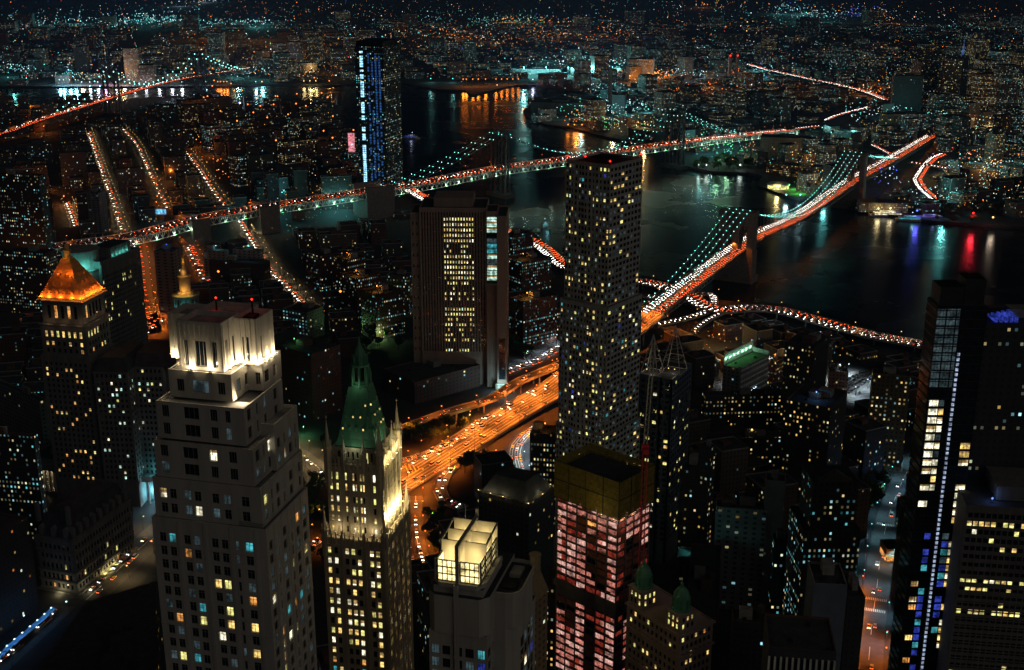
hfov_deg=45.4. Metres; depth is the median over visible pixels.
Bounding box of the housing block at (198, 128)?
[197,97,203,133]
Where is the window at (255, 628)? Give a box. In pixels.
[251,623,258,631]
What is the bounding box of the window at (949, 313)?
[947,309,956,316]
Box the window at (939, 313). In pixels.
[937,309,946,316]
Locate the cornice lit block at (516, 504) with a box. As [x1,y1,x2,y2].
[478,465,553,582]
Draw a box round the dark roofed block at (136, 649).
[101,624,161,669]
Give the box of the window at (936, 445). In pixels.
[934,443,939,448]
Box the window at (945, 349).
[943,345,951,351]
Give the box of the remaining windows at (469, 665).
[465,661,532,669]
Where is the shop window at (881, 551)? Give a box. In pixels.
[880,547,893,560]
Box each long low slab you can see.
[701,387,780,425]
[707,428,783,466]
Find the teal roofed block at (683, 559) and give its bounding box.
[676,546,720,588]
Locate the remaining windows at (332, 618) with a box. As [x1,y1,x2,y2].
[331,460,410,669]
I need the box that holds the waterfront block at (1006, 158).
[1003,155,1016,163]
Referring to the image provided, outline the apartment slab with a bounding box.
[0,244,57,312]
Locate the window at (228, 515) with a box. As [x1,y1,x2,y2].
[225,510,231,518]
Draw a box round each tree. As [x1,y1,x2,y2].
[306,477,317,494]
[306,485,314,495]
[307,471,317,478]
[308,503,314,517]
[314,500,327,518]
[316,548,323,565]
[317,472,324,487]
[317,480,324,491]
[362,337,371,348]
[366,328,376,340]
[383,329,389,335]
[392,322,403,330]
[396,337,402,349]
[402,422,413,438]
[403,426,411,439]
[411,424,421,441]
[419,423,429,441]
[421,506,433,520]
[421,521,433,533]
[425,430,434,442]
[426,530,438,550]
[427,418,440,429]
[427,422,435,430]
[427,535,438,551]
[428,511,438,529]
[431,506,446,513]
[434,429,441,439]
[437,500,445,507]
[438,412,450,427]
[442,429,451,434]
[443,414,455,428]
[445,417,452,425]
[455,422,464,429]
[456,414,468,429]
[456,456,463,465]
[461,455,472,472]
[462,450,471,465]
[519,347,528,357]
[527,343,534,356]
[715,161,722,170]
[870,492,878,504]
[872,484,882,491]
[876,491,884,503]
[879,475,890,486]
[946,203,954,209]
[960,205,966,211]
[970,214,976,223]
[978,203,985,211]
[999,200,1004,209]
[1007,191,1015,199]
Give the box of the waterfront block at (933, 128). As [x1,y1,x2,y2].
[931,125,935,134]
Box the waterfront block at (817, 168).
[808,164,822,179]
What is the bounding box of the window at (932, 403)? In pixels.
[929,400,938,406]
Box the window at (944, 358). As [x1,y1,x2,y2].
[942,353,951,360]
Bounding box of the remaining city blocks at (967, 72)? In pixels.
[207,48,1023,74]
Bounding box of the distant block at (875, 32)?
[862,29,886,35]
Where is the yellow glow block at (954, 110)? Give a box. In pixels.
[946,107,961,113]
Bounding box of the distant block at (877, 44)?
[870,41,888,48]
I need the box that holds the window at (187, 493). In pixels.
[184,490,190,499]
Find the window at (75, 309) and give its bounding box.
[74,307,77,319]
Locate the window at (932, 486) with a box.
[929,484,934,490]
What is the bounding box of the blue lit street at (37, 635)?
[0,605,73,669]
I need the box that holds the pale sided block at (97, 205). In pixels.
[86,187,108,234]
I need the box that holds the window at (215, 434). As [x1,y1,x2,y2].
[211,427,218,438]
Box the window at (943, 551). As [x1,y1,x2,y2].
[940,549,946,554]
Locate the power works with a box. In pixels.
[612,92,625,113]
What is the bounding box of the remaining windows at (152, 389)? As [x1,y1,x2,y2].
[97,372,162,479]
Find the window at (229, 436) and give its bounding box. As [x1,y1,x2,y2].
[226,429,231,439]
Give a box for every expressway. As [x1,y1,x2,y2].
[746,64,888,99]
[823,107,871,120]
[907,162,947,169]
[912,154,948,198]
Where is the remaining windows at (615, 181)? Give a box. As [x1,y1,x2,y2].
[556,161,641,531]
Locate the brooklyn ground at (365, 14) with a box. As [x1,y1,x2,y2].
[0,0,1023,228]
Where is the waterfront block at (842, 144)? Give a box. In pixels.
[830,137,851,175]
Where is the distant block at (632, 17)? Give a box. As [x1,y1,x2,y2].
[624,10,644,24]
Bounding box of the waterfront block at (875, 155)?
[868,153,883,164]
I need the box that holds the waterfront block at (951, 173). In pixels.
[944,172,959,175]
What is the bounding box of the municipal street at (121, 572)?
[70,524,154,600]
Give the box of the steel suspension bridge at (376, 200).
[54,107,799,255]
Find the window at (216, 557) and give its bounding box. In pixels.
[213,552,219,560]
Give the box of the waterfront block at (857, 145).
[852,140,862,151]
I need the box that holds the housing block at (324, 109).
[299,77,332,117]
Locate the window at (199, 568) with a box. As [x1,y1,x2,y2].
[196,563,202,571]
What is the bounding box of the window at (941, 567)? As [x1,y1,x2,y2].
[938,565,944,570]
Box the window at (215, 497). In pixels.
[212,493,218,502]
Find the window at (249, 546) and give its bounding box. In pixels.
[246,543,252,551]
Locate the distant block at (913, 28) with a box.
[902,26,925,31]
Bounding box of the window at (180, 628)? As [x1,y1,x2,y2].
[178,626,184,634]
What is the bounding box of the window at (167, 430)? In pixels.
[163,422,170,433]
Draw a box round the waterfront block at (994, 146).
[983,132,1005,167]
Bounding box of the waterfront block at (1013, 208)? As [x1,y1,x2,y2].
[1003,199,1023,217]
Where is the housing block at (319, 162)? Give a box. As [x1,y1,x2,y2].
[313,130,336,179]
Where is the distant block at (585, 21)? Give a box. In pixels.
[573,16,590,31]
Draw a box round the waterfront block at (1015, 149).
[1005,142,1021,157]
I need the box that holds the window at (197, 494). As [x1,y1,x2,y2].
[194,491,200,500]
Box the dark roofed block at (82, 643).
[37,581,161,669]
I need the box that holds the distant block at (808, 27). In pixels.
[795,19,820,36]
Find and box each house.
[0,32,9,49]
[0,324,29,374]
[0,361,25,381]
[0,375,24,387]
[1,52,20,64]
[7,79,28,84]
[22,381,45,398]
[26,57,42,75]
[26,358,42,380]
[33,47,49,64]
[34,328,41,345]
[42,70,59,77]
[55,74,71,83]
[62,51,73,60]
[67,70,83,76]
[73,36,86,45]
[73,45,90,70]
[80,31,94,47]
[89,48,102,60]
[98,59,113,68]
[152,54,163,65]
[174,44,190,59]
[187,54,205,80]
[237,46,248,59]
[255,50,269,66]
[257,59,273,73]
[273,52,289,67]
[299,71,316,80]
[301,62,316,71]
[330,47,346,65]
[341,64,354,69]
[341,70,355,79]
[343,35,355,57]
[405,71,423,78]
[428,37,444,53]
[445,42,459,52]
[447,60,465,77]
[451,74,468,79]
[463,41,475,62]
[472,69,489,78]
[490,73,507,78]
[497,62,510,69]
[509,290,526,296]
[512,71,527,78]
[531,113,551,121]
[538,108,556,116]
[545,290,561,301]
[548,72,565,78]
[551,62,569,68]
[557,301,559,330]
[558,79,572,86]
[564,48,581,62]
[574,60,590,72]
[574,72,590,90]
[583,98,605,127]
[590,55,608,72]
[590,118,610,130]
[601,69,616,82]
[613,44,632,63]
[614,115,634,124]
[625,65,641,82]
[627,45,642,65]
[627,116,649,126]
[628,127,650,138]
[630,105,650,112]
[631,94,650,101]
[634,111,656,123]
[638,74,657,94]
[640,350,668,370]
[642,39,657,55]
[644,48,661,64]
[645,128,669,142]
[648,341,679,353]
[653,91,675,115]
[662,49,681,66]
[662,346,689,361]
[664,328,690,342]
[667,38,680,48]
[670,84,683,93]
[671,128,694,147]
[672,334,703,350]
[675,101,697,109]
[677,56,693,76]
[680,85,700,102]
[684,349,715,390]
[685,142,710,152]
[688,408,710,443]
[688,441,705,450]
[696,110,716,117]
[699,125,721,136]
[700,94,717,102]
[701,69,716,77]
[709,113,730,120]
[710,48,725,58]
[710,59,726,73]
[712,490,732,520]
[713,318,743,341]
[714,349,732,371]
[714,357,719,376]
[717,76,732,85]
[725,91,746,118]
[730,121,751,133]
[735,489,744,499]
[736,117,758,124]
[737,73,745,87]
[739,313,766,323]
[742,91,764,116]
[742,321,772,348]
[745,72,763,89]
[747,454,768,473]
[754,45,772,64]
[755,114,773,123]
[761,34,776,53]
[762,317,783,325]
[763,80,777,89]
[763,340,784,358]
[768,322,792,340]
[769,96,791,121]
[770,381,781,388]
[772,54,788,64]
[773,421,783,430]
[774,76,790,88]
[775,63,794,70]
[785,325,814,340]
[786,80,803,87]
[792,67,808,75]
[795,89,813,97]
[797,116,817,123]
[799,57,817,61]
[803,103,824,112]
[810,84,827,96]
[814,70,830,78]
[815,330,842,338]
[818,87,838,103]
[821,333,835,354]
[823,40,842,52]
[827,341,832,367]
[830,46,851,68]
[834,336,855,352]
[836,75,851,83]
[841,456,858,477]
[842,415,886,481]
[844,344,877,360]
[845,407,858,418]
[847,95,866,104]
[854,38,869,48]
[854,398,868,416]
[858,51,874,59]
[858,81,876,89]
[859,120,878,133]
[869,54,885,70]
[869,72,886,80]
[872,102,893,115]
[874,87,890,93]
[880,46,897,53]
[884,358,917,371]
[886,351,920,369]
[890,64,906,72]
[895,494,905,525]
[906,407,915,428]
[908,384,916,405]
[910,370,918,386]
[911,49,930,58]
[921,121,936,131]
[952,94,973,108]
[992,30,1011,49]
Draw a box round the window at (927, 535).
[924,533,930,538]
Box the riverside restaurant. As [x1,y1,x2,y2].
[856,197,907,212]
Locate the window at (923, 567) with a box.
[921,565,926,570]
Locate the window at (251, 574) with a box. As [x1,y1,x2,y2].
[248,570,254,578]
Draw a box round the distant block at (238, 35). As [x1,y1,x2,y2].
[228,32,246,38]
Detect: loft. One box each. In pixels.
[411,559,421,564]
[411,563,430,606]
[416,569,434,665]
[424,554,437,568]
[438,515,472,553]
[457,508,474,517]
[474,450,513,502]
[677,448,699,551]
[707,436,748,496]
[745,469,797,530]
[854,475,870,538]
[890,501,905,599]
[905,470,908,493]
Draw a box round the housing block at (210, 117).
[198,80,227,137]
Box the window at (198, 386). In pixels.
[192,380,208,392]
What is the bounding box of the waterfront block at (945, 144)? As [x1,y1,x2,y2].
[936,136,953,152]
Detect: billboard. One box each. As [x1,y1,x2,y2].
[155,209,165,220]
[348,133,354,151]
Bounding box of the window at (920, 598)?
[917,596,922,601]
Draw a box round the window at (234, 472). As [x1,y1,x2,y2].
[230,469,237,479]
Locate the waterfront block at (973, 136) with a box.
[968,129,980,144]
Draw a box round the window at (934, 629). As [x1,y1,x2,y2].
[931,627,937,632]
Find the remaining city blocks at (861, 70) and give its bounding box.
[0,33,1022,137]
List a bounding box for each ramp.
[389,360,558,437]
[402,424,489,464]
[432,439,495,510]
[643,292,718,326]
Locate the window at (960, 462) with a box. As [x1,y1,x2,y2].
[958,460,967,465]
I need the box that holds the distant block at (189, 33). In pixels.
[178,30,196,35]
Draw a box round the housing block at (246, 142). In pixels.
[241,112,271,153]
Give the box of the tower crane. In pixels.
[638,342,655,566]
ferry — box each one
[403,134,419,138]
[540,222,547,227]
[869,210,901,216]
[895,212,921,221]
[917,213,942,217]
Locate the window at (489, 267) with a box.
[487,265,496,269]
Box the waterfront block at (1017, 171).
[1010,165,1023,176]
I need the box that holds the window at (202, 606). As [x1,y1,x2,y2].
[200,603,205,611]
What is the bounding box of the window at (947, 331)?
[945,327,954,334]
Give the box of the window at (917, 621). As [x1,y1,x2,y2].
[915,619,920,624]
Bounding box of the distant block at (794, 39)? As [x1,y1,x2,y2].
[785,36,807,42]
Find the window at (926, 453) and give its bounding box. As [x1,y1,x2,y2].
[923,451,932,456]
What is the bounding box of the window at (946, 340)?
[944,336,953,343]
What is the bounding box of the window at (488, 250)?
[487,249,496,252]
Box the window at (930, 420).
[927,417,936,423]
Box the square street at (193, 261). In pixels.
[181,243,209,282]
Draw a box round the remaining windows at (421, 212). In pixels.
[412,212,484,351]
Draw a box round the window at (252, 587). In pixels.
[249,583,255,592]
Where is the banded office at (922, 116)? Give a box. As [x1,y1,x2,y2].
[897,111,929,130]
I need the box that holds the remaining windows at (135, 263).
[103,263,145,341]
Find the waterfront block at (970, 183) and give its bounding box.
[965,179,978,190]
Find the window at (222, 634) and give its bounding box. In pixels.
[220,632,225,640]
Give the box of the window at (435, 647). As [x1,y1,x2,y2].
[432,644,438,652]
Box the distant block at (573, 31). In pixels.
[568,26,587,37]
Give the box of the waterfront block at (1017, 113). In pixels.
[1006,107,1023,131]
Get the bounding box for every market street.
[86,132,132,241]
[130,238,162,333]
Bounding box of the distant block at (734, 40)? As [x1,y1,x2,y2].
[717,32,743,49]
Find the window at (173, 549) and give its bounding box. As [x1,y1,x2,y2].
[171,547,176,555]
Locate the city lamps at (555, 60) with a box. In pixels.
[3,0,1021,363]
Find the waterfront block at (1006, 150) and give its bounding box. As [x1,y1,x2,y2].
[1004,146,1009,154]
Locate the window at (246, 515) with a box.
[243,512,250,521]
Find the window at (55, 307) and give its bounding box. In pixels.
[54,306,57,317]
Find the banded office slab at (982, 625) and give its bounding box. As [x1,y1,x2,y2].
[936,466,1023,669]
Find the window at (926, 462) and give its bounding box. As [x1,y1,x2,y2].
[922,459,931,465]
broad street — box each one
[185,153,227,204]
[236,220,306,302]
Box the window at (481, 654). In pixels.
[478,650,484,659]
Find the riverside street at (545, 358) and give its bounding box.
[508,343,558,376]
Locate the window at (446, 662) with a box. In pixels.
[443,658,449,667]
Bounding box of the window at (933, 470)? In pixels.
[931,468,936,473]
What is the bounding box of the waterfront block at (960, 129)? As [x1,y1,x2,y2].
[950,115,970,150]
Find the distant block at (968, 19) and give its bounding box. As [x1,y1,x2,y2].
[957,12,982,27]
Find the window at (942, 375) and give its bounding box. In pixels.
[940,371,948,378]
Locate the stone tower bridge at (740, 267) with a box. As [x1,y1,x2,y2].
[642,134,934,318]
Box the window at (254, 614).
[251,610,257,618]
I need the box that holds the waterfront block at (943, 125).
[934,115,952,146]
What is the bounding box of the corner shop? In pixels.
[879,539,895,561]
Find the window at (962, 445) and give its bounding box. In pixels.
[960,443,970,448]
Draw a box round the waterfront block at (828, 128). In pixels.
[823,125,839,132]
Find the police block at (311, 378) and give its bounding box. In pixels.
[274,330,342,420]
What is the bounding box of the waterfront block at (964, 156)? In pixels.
[958,144,980,161]
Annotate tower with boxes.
[0,170,53,248]
[0,512,39,636]
[123,47,141,81]
[138,64,156,84]
[151,297,317,669]
[154,244,182,318]
[162,45,181,70]
[165,72,182,83]
[167,70,185,81]
[172,60,187,76]
[188,51,206,62]
[207,32,226,67]
[209,59,223,69]
[252,54,255,66]
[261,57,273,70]
[273,68,288,81]
[278,46,287,51]
[279,58,296,74]
[287,41,301,61]
[296,62,301,76]
[304,60,317,67]
[307,35,323,65]
[321,336,413,669]
[354,38,403,198]
[410,191,508,389]
[429,506,534,669]
[529,551,548,669]
[553,152,642,574]
[553,443,655,669]
[623,558,715,669]
[638,325,691,565]
[760,470,785,609]
[761,613,835,669]
[779,332,828,421]
[781,383,847,505]
[782,465,860,615]
[887,268,988,669]
[911,60,939,98]
[920,58,940,60]
[927,92,952,115]
[936,47,945,59]
[940,55,957,69]
[940,56,962,104]
[946,45,965,55]
[956,32,978,55]
[956,304,1023,644]
[957,39,968,93]
[966,38,989,63]
[966,69,993,94]
[970,72,997,109]
[973,59,999,69]
[975,51,988,58]
[979,52,988,58]
[988,50,1009,63]
[993,64,1022,110]
[1009,51,1023,69]
[1018,74,1023,107]
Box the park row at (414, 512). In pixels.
[402,496,428,562]
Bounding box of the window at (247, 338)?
[243,337,249,359]
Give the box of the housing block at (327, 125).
[320,97,337,127]
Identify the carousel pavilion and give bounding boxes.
[767,181,789,189]
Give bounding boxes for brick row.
[767,353,783,383]
[827,361,847,389]
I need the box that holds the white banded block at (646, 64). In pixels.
[628,57,654,73]
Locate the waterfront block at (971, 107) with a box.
[961,101,980,125]
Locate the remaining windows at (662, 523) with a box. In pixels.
[649,370,689,540]
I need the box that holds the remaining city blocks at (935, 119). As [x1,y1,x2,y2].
[757,102,1023,184]
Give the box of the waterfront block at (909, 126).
[900,118,918,143]
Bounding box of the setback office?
[767,528,787,613]
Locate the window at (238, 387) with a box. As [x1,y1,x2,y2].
[236,378,239,390]
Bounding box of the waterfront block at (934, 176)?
[929,173,943,180]
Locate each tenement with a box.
[0,151,11,167]
[2,104,12,115]
[3,120,16,132]
[3,145,15,154]
[3,147,14,155]
[4,123,14,134]
[4,132,13,138]
[5,96,15,120]
[5,167,34,173]
[14,163,26,166]
[16,115,29,133]
[16,148,27,157]
[17,96,28,107]
[17,112,30,129]
[19,108,28,112]
[19,155,31,164]
[27,143,52,163]
[28,141,52,156]
[29,104,39,110]
[32,107,41,117]
[32,139,44,141]
[32,157,44,159]
[32,159,45,166]
[33,122,44,131]
[33,163,49,193]
[48,199,52,213]
[50,213,56,243]
[53,97,63,101]
[54,102,63,110]
[56,115,67,123]
[59,151,86,186]
[60,134,72,145]
[63,99,83,118]
[66,95,76,99]
[69,112,78,121]
[70,175,82,192]
[74,128,83,131]
[74,132,85,134]
[76,189,90,219]
[77,135,86,141]
[79,219,94,236]
[80,95,91,114]
[80,144,91,150]
[84,110,90,116]
[85,150,92,159]
[85,169,98,185]
[86,160,94,165]
[87,123,98,130]
[88,170,101,188]
[91,183,104,189]
[92,103,101,114]
[100,120,109,133]
[101,126,106,137]
[106,123,119,151]
[106,193,109,217]
[111,138,126,167]
[115,159,119,167]
[116,166,145,195]
[119,156,132,166]
[125,119,136,128]
[126,183,141,201]
[129,124,139,132]
[131,187,144,193]
[132,193,149,218]
[135,110,145,123]
[138,205,156,222]
[146,117,155,136]
[147,106,155,116]
[148,120,162,148]
[154,139,164,150]
[155,104,174,118]
[157,146,169,157]
[160,153,172,164]
[163,154,189,180]
[165,107,176,128]
[166,142,171,150]
[168,188,183,202]
[171,139,185,154]
[171,201,188,215]
[172,123,182,133]
[174,130,187,138]
[174,170,188,185]
[178,176,185,188]
[181,132,193,147]
[185,172,202,204]
[192,197,209,214]
[193,95,212,97]
[211,93,220,96]
[214,141,226,154]
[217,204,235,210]
[224,109,244,118]
[224,143,227,162]
[226,135,238,149]
[227,140,242,163]
[230,129,242,139]
[232,194,246,207]
[243,95,253,108]
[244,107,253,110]
[245,132,268,138]
[246,146,260,153]
[246,153,261,182]
[248,169,264,193]
[251,135,264,138]
[254,184,264,199]
[255,178,263,185]
[259,152,272,171]
[262,98,280,111]
[263,171,279,203]
[264,145,277,163]
[270,129,282,141]
[276,119,287,134]
[278,175,288,198]
[280,103,290,116]
[283,188,298,200]
[288,164,303,168]
[289,167,292,181]
[290,100,309,115]
[292,167,307,196]
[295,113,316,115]
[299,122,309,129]
[304,123,316,137]
[307,177,317,189]
[310,181,320,193]
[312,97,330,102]
[315,135,328,139]
[317,139,328,155]
[319,127,340,135]
[327,140,340,158]
[328,127,340,138]
[328,149,338,162]
[335,164,349,169]
[339,159,354,167]
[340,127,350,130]
[341,130,356,142]
[344,142,357,150]
[346,170,355,179]
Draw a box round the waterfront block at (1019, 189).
[1008,177,1023,199]
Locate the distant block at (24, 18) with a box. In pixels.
[15,13,34,26]
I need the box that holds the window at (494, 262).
[487,260,496,264]
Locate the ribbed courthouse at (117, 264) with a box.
[93,239,147,344]
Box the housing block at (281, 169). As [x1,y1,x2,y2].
[266,140,289,182]
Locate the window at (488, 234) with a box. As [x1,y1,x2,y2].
[487,233,496,237]
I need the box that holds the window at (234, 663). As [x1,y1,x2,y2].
[231,659,237,667]
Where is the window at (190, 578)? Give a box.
[188,575,193,583]
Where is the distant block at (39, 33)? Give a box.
[27,27,50,39]
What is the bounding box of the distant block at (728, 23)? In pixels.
[724,20,742,27]
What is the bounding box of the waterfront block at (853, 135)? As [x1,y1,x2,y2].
[843,130,861,140]
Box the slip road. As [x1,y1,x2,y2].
[691,313,723,331]
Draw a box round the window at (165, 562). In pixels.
[162,559,168,567]
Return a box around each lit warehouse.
[191,195,210,206]
[766,161,807,176]
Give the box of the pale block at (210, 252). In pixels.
[203,245,228,278]
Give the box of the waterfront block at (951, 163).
[939,159,958,171]
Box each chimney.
[607,67,611,104]
[727,55,731,75]
[734,55,738,77]
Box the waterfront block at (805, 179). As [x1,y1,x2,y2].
[796,171,817,192]
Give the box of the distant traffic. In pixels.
[0,64,950,541]
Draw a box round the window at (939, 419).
[937,417,942,423]
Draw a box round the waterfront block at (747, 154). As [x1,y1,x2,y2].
[744,152,751,160]
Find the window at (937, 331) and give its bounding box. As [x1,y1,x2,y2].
[935,327,944,334]
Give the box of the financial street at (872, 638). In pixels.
[858,450,910,669]
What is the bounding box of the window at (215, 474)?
[211,466,218,477]
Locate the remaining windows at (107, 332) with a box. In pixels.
[45,332,108,478]
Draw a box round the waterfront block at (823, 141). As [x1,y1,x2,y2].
[818,140,829,143]
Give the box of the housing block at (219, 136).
[213,110,230,140]
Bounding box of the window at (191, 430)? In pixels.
[185,424,200,436]
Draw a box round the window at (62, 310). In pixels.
[60,306,64,318]
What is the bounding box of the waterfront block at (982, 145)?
[974,143,984,160]
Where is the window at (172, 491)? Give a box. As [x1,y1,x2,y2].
[170,489,176,498]
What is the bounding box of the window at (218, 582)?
[215,579,221,587]
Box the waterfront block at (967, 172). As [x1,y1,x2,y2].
[959,167,979,181]
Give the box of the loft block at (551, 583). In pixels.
[546,567,560,669]
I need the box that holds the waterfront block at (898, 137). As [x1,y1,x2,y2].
[887,130,906,145]
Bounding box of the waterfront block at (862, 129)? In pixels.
[850,126,867,140]
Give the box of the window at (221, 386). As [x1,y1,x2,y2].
[218,382,224,394]
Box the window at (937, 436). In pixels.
[935,434,940,440]
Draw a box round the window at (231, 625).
[228,620,234,628]
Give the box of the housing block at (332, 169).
[322,137,345,174]
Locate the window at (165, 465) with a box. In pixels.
[162,461,169,472]
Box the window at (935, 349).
[933,344,942,351]
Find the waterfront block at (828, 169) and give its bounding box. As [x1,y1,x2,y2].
[821,163,843,191]
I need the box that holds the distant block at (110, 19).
[101,15,117,25]
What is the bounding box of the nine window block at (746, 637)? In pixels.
[728,603,768,669]
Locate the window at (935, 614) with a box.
[933,612,939,617]
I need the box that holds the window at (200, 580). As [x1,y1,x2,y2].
[197,577,203,585]
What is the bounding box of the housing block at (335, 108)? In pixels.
[329,80,338,118]
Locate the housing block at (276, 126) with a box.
[265,104,285,134]
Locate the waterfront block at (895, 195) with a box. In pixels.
[883,191,905,198]
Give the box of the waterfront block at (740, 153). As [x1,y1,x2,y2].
[735,151,750,156]
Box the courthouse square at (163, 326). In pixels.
[147,309,167,336]
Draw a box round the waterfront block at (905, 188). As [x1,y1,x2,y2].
[893,185,914,192]
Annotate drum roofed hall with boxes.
[60,244,99,283]
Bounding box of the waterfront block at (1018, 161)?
[1014,158,1023,164]
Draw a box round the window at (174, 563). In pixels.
[172,560,178,568]
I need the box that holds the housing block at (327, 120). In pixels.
[321,92,331,123]
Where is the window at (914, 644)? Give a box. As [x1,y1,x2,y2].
[912,642,917,647]
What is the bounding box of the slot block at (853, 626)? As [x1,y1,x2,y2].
[840,571,865,669]
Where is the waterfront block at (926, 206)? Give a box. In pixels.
[913,200,940,213]
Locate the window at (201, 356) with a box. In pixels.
[195,341,206,365]
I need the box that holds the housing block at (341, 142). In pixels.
[329,116,343,150]
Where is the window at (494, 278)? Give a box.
[487,276,496,280]
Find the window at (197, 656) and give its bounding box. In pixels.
[195,654,200,661]
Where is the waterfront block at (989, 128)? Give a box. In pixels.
[978,125,992,132]
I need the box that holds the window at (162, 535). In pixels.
[160,532,165,540]
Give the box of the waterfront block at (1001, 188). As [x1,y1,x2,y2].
[989,178,1013,201]
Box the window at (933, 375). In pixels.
[930,371,939,378]
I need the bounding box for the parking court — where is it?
[847,371,870,397]
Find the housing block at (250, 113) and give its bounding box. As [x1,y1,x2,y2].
[245,110,259,116]
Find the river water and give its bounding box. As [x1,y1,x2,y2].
[0,83,1023,339]
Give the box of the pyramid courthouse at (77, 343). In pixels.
[35,242,114,498]
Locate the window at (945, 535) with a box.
[942,533,948,538]
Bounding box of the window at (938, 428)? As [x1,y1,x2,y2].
[936,426,941,431]
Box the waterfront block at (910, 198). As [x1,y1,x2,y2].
[901,193,923,210]
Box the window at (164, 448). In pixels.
[160,445,167,455]
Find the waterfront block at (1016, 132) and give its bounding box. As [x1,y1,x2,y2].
[1011,131,1023,133]
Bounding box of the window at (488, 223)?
[487,222,496,226]
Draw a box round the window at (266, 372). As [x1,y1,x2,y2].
[265,369,268,381]
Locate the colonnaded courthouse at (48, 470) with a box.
[40,446,57,495]
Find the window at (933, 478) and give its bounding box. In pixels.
[930,476,935,481]
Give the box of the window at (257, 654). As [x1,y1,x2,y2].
[253,649,260,657]
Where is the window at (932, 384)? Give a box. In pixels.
[929,380,938,386]
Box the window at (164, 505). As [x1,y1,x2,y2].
[161,502,167,511]
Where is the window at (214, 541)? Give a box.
[212,538,218,547]
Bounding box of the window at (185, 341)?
[184,340,189,364]
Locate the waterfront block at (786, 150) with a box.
[777,142,797,162]
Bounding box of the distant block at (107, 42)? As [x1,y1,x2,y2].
[94,36,112,47]
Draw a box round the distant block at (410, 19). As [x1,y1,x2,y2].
[402,13,417,28]
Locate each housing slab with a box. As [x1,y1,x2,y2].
[305,247,342,290]
[335,251,364,289]
[340,268,380,321]
[360,282,404,337]
[386,269,412,317]
[509,228,533,255]
[509,252,551,291]
[509,290,556,345]
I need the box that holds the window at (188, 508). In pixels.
[186,505,192,514]
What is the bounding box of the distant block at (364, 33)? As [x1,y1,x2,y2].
[355,29,375,40]
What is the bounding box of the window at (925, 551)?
[922,549,928,554]
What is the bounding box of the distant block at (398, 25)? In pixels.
[391,21,405,32]
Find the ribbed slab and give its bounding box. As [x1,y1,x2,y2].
[530,420,555,535]
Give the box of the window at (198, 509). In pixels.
[196,506,202,515]
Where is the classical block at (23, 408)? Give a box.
[0,379,50,451]
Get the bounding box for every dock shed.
[511,66,561,73]
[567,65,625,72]
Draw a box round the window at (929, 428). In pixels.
[926,426,935,431]
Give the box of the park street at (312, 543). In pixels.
[310,534,321,553]
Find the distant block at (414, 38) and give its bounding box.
[404,34,422,41]
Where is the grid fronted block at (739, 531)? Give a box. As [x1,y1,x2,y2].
[714,496,766,608]
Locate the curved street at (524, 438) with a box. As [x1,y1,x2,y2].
[507,427,530,468]
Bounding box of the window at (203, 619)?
[201,616,206,624]
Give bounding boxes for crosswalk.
[866,596,886,601]
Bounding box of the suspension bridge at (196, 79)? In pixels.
[0,52,260,140]
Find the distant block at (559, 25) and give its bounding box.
[549,23,567,27]
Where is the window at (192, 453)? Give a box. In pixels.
[183,447,197,458]
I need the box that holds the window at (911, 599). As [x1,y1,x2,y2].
[909,597,916,601]
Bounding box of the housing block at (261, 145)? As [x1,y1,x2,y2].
[249,117,281,151]
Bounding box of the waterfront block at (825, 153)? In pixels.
[815,143,835,164]
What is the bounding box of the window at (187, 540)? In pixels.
[184,535,190,543]
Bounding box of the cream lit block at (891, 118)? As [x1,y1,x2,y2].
[878,111,898,129]
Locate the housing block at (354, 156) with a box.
[344,129,358,170]
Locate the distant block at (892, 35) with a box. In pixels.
[884,32,909,38]
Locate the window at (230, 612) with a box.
[227,607,233,615]
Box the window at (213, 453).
[210,450,216,460]
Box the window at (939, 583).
[936,581,942,586]
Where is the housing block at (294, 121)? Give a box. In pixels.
[287,114,323,134]
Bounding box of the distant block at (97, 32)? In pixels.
[82,28,101,36]
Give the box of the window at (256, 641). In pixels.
[252,636,259,644]
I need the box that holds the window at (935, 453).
[933,451,938,456]
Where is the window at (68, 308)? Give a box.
[67,306,70,318]
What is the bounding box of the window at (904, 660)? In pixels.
[902,657,909,662]
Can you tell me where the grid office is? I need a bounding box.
[282,302,324,337]
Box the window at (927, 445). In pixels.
[924,443,933,448]
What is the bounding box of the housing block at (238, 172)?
[228,120,248,186]
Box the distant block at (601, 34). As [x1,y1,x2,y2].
[588,32,608,36]
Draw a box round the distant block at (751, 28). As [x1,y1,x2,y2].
[742,26,763,31]
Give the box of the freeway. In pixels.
[401,312,663,496]
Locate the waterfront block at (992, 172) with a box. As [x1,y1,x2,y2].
[980,168,999,181]
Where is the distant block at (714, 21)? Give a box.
[706,15,723,28]
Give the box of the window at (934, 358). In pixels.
[932,353,941,360]

